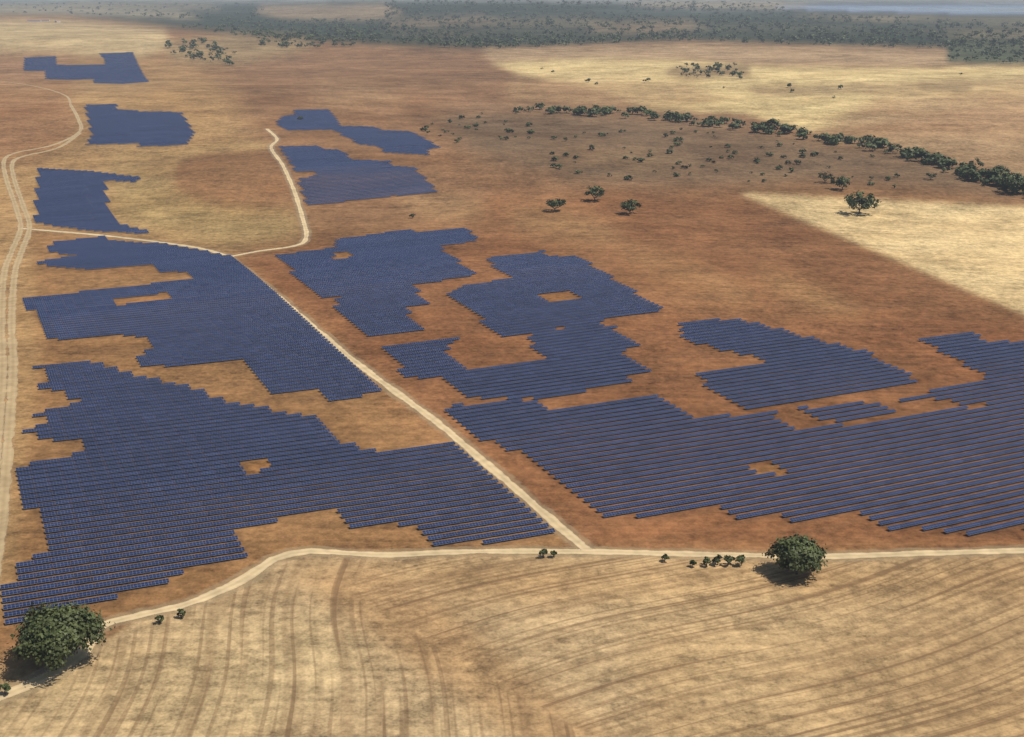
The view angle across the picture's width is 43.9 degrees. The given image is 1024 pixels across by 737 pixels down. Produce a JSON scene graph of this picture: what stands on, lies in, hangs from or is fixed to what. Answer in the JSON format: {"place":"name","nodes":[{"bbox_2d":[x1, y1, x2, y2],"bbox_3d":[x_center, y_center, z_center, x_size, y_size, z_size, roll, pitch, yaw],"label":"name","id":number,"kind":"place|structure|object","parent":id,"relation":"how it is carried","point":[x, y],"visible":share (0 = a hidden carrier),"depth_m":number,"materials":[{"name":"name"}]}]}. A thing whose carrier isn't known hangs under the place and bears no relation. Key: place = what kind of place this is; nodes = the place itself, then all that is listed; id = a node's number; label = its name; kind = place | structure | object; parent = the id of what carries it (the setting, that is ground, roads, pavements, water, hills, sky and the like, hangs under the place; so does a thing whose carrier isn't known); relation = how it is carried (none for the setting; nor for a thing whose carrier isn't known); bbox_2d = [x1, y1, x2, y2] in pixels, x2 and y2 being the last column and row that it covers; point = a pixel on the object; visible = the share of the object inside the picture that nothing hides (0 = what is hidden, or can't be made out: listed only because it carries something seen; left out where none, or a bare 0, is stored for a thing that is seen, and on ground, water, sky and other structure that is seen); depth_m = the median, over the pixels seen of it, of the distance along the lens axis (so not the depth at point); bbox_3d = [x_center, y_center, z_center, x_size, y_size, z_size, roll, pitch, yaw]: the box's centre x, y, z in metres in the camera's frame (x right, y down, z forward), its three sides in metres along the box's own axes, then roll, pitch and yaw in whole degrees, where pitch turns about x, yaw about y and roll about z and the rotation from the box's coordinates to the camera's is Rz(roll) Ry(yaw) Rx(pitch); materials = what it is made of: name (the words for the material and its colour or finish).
{"place":"outdoors","nodes":[
{"label":"outdoors","id":0,"kind":"place"},
{"bbox_2d":[0,81,71,104],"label":"track","id":1,"kind":"structure","parent":0,"point":[70,102],"depth_m":1658.29,"materials":[{"name":"beige soil"}]},
{"bbox_2d":[0,105,83,481],"bbox_3d":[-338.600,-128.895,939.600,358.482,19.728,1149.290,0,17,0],"label":"track","id":2,"kind":"structure","parent":0,"point":[3,298],"depth_m":709.62,"materials":[{"name":"beige soil"}]},
{"bbox_2d":[231,129,308,255],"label":"track","id":3,"kind":"structure","parent":0,"point":[301,213],"depth_m":962.08,"materials":[{"name":"beige soil"}]},
{"bbox_2d":[0,0,1023,736],"bbox_3d":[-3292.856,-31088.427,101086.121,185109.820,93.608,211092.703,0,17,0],"label":"ground","id":4,"kind":"structure","parent":0,"point":[510,646],"depth_m":578.33,"materials":[{"name":"brown soil"}]},
{"bbox_2d":[27,19,40,21],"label":"farm shed","id":5,"kind":"structure","parent":4,"relation":"on","point":[33,20],"depth_m":4551.31,"materials":[{"name":"metal"}]},
{"bbox_2d":[0,133,80,575],"bbox_3d":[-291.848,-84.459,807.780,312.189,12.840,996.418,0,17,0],"label":"track","id":6,"kind":"structure","parent":4,"relation":"on","point":[9,425],"depth_m":529.34,"materials":[{"name":"beige soil"}]},
{"bbox_2d":[6,599,115,675],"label":"oak tree","id":7,"kind":"object","parent":4,"relation":"on","point":[60,633],"visible":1,"depth_m":303.75,"materials":[{"name":"green plant"}]},
{"bbox_2d":[1,2,273,25],"bbox_3d":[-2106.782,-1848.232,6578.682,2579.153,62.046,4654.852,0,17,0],"label":"trees","id":8,"kind":"object","parent":4,"relation":"on","point":[252,12],"visible":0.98,"depth_m":6541.14,"materials":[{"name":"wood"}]},
{"bbox_2d":[154,615,163,622],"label":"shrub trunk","id":9,"kind":"object","parent":4,"relation":"on","point":[157,617],"visible":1,"depth_m":330.94,"materials":[{"name":"plant"}]},
{"bbox_2d":[177,609,185,617],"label":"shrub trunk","id":10,"kind":"object","parent":4,"relation":"on","point":[181,611],"visible":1,"depth_m":334.05,"materials":[{"name":"plant"}]},
{"bbox_2d":[165,37,236,63],"bbox_3d":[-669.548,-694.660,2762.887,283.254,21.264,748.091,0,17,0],"label":"trees","id":11,"kind":"object","parent":4,"relation":"on","point":[215,47],"visible":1,"depth_m":2745.15,"materials":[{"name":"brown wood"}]},
{"bbox_2d":[182,18,386,41],"bbox_3d":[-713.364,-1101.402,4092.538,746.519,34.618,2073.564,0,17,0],"label":"trees","id":12,"kind":"object","parent":4,"relation":"on","point":[311,35],"visible":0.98,"depth_m":3936.84,"materials":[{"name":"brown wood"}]},
{"bbox_2d":[234,25,510,47],"bbox_3d":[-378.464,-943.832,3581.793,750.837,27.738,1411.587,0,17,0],"label":"trees","id":13,"kind":"object","parent":4,"relation":"on","point":[282,44],"visible":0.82,"depth_m":3269.00,"materials":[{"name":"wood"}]},
{"bbox_2d":[420,112,534,142],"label":"shrubs","id":14,"kind":"object","parent":4,"relation":"on","point":[506,137],"visible":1,"depth_m":1309.50,"materials":[{"name":"green plant"}]},
{"bbox_2d":[0,52,1023,623],"bbox_3d":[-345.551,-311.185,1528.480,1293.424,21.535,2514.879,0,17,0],"label":"solar tables","id":15,"kind":"object","parent":4,"relation":"on","point":[402,260],"visible":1,"depth_m":518.79,"materials":[{"name":"blue glass"}]},
{"bbox_2d":[0,548,1023,700],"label":"dirt road","id":16,"kind":"structure","parent":4,"relation":"on","point":[242,579],"depth_m":376.31,"materials":[{"name":"beige soil"}]},
{"bbox_2d":[15,375,1023,622],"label":"solar table posts","id":17,"kind":"object","parent":4,"relation":"on","point":[471,461],"visible":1,"depth_m":446.49,"materials":[{"name":"metal"}]},
{"bbox_2d":[384,6,687,48],"bbox_3d":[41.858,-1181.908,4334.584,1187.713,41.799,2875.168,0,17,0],"label":"trees","id":18,"kind":"object","parent":4,"relation":"on","point":[554,40],"visible":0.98,"depth_m":3873.56,"materials":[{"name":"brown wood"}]},
{"bbox_2d":[546,198,567,210],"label":"tree","id":19,"kind":"object","parent":4,"relation":"on","point":[555,204],"visible":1,"depth_m":917.15,"materials":[{"name":"green plant"}]},
{"bbox_2d":[385,0,789,12],"bbox_3d":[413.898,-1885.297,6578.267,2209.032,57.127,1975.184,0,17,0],"label":"trees","id":20,"kind":"object","parent":4,"relation":"on","point":[579,3],"visible":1,"depth_m":6069.98,"materials":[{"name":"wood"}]},
{"bbox_2d":[585,186,604,200],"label":"oak tree","id":21,"kind":"object","parent":4,"relation":"on","point":[595,189],"visible":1,"depth_m":954.54,"materials":[{"name":"green plant"}]},
{"bbox_2d":[620,198,641,213],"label":"oak tree","id":22,"kind":"object","parent":4,"relation":"on","point":[628,204],"visible":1,"depth_m":907.50,"materials":[{"name":"green plant"}]},
{"bbox_2d":[661,553,669,561],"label":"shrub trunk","id":23,"kind":"object","parent":4,"relation":"on","point":[665,556],"visible":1,"depth_m":372.74,"materials":[{"name":"plant"}]},
{"bbox_2d":[689,559,696,566],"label":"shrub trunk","id":24,"kind":"object","parent":4,"relation":"on","point":[692,562],"visible":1,"depth_m":369.70,"materials":[{"name":"plant"}]},
{"bbox_2d":[702,556,711,565],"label":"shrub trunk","id":25,"kind":"object","parent":4,"relation":"on","point":[707,560],"visible":1,"depth_m":369.79,"materials":[{"name":"plant"}]},
{"bbox_2d":[676,62,743,77],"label":"cluster","id":26,"kind":"object","parent":4,"relation":"on","point":[717,64],"visible":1,"depth_m":2186.49,"materials":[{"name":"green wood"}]},
{"bbox_2d":[711,554,722,564],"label":"shrub","id":27,"kind":"object","parent":4,"relation":"on","point":[717,558],"visible":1,"depth_m":371.05,"materials":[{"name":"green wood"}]},
{"bbox_2d":[549,128,899,187],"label":"shrubs","id":28,"kind":"object","parent":4,"relation":"on","point":[756,160],"visible":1,"depth_m":1148.30,"materials":[{"name":"green plant"}]},
{"bbox_2d":[723,555,735,564],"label":"shrub","id":29,"kind":"object","parent":4,"relation":"on","point":[728,558],"visible":1,"depth_m":370.69,"materials":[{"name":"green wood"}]},
{"bbox_2d":[735,555,744,565],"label":"shrub","id":30,"kind":"object","parent":4,"relation":"on","point":[739,558],"visible":1,"depth_m":370.32,"materials":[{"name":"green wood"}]},
{"bbox_2d":[540,67,962,97],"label":"scattered trees","id":31,"kind":"object","parent":4,"relation":"on","point":[788,84],"visible":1,"depth_m":1963.43,"materials":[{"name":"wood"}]},
{"bbox_2d":[513,102,1023,193],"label":"tree line","id":32,"kind":"object","parent":4,"relation":"on","point":[992,175],"visible":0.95,"depth_m":1273.89,"materials":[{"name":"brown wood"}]},
{"bbox_2d":[762,532,827,573],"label":"oak tree","id":33,"kind":"object","parent":4,"relation":"on","point":[800,553],"visible":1,"depth_m":360.91,"materials":[{"name":"green plant"}]},
{"bbox_2d":[818,171,834,182],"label":"tree","id":34,"kind":"object","parent":4,"relation":"on","point":[828,176],"visible":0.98,"depth_m":1059.47,"materials":[{"name":"green plant"}]},
{"bbox_2d":[830,175,849,189],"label":"tree","id":35,"kind":"object","parent":4,"relation":"on","point":[841,180],"visible":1,"depth_m":1027.79,"materials":[{"name":"green plant"}]},
{"bbox_2d":[684,12,1023,47],"bbox_3d":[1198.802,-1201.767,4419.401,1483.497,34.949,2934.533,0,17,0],"label":"trees","id":36,"kind":"object","parent":4,"relation":"on","point":[879,32],"visible":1,"depth_m":3609.49,"materials":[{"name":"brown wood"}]},
{"bbox_2d":[844,190,881,213],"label":"oak tree","id":37,"kind":"object","parent":4,"relation":"on","point":[859,199],"visible":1,"depth_m":927.20,"materials":[{"name":"green plant"}]},
{"bbox_2d":[926,172,937,179],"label":"tree","id":38,"kind":"object","parent":4,"relation":"on","point":[930,175],"visible":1,"depth_m":1080.35,"materials":[{"name":"green plant"}]},
{"bbox_2d":[968,157,983,167],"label":"tree","id":39,"kind":"object","parent":4,"relation":"on","point":[970,163],"visible":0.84,"depth_m":1117.50,"materials":[{"name":"green plant"}]},
{"bbox_2d":[948,38,1023,63],"bbox_3d":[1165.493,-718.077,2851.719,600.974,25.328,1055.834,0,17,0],"label":"trees","id":40,"kind":"object","parent":4,"relation":"on","point":[998,53],"visible":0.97,"depth_m":2844.64,"materials":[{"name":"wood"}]},
{"bbox_2d":[990,164,1010,173],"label":"tree","id":41,"kind":"object","parent":4,"relation":"on","point":[1001,168],"visible":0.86,"depth_m":1078.54,"materials":[{"name":"green plant"}]},
{"bbox_2d":[997,172,1023,192],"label":"oak tree","id":42,"kind":"object","parent":4,"relation":"on","point":[1017,181],"visible":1,"depth_m":1018.87,"materials":[{"name":"green plant"}]},
{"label":"track verge","id":43,"kind":"structure","parent":0,"visible":0},
{"bbox_2d":[0,683,10,694],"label":"shrub","id":44,"kind":"object","parent":43,"relation":"on","point":[6,687],"visible":1,"depth_m":295.98,"materials":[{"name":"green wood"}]},
{"bbox_2d":[539,549,547,557],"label":"shrub","id":45,"kind":"object","parent":43,"relation":"on","point":[543,552],"visible":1,"depth_m":373.99,"materials":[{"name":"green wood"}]},
{"bbox_2d":[550,550,556,557],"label":"shrub","id":46,"kind":"object","parent":43,"relation":"on","point":[553,552],"visible":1,"depth_m":374.39,"materials":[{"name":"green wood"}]},
{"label":"diagonal track verge","id":47,"kind":"structure","parent":0,"visible":0},
{"bbox_2d":[269,286,591,548],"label":"dirt road","id":48,"kind":"structure","parent":47,"relation":"on","point":[553,521],"depth_m":460.70,"materials":[{"name":"beige soil"}]},
{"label":"track verge","id":49,"kind":"structure","parent":0,"visible":0},
{"bbox_2d":[23,228,225,254],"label":"dirt road","id":50,"kind":"structure","parent":49,"relation":"on","point":[212,251],"depth_m":835.78,"materials":[{"name":"beige soil"}]}
]}

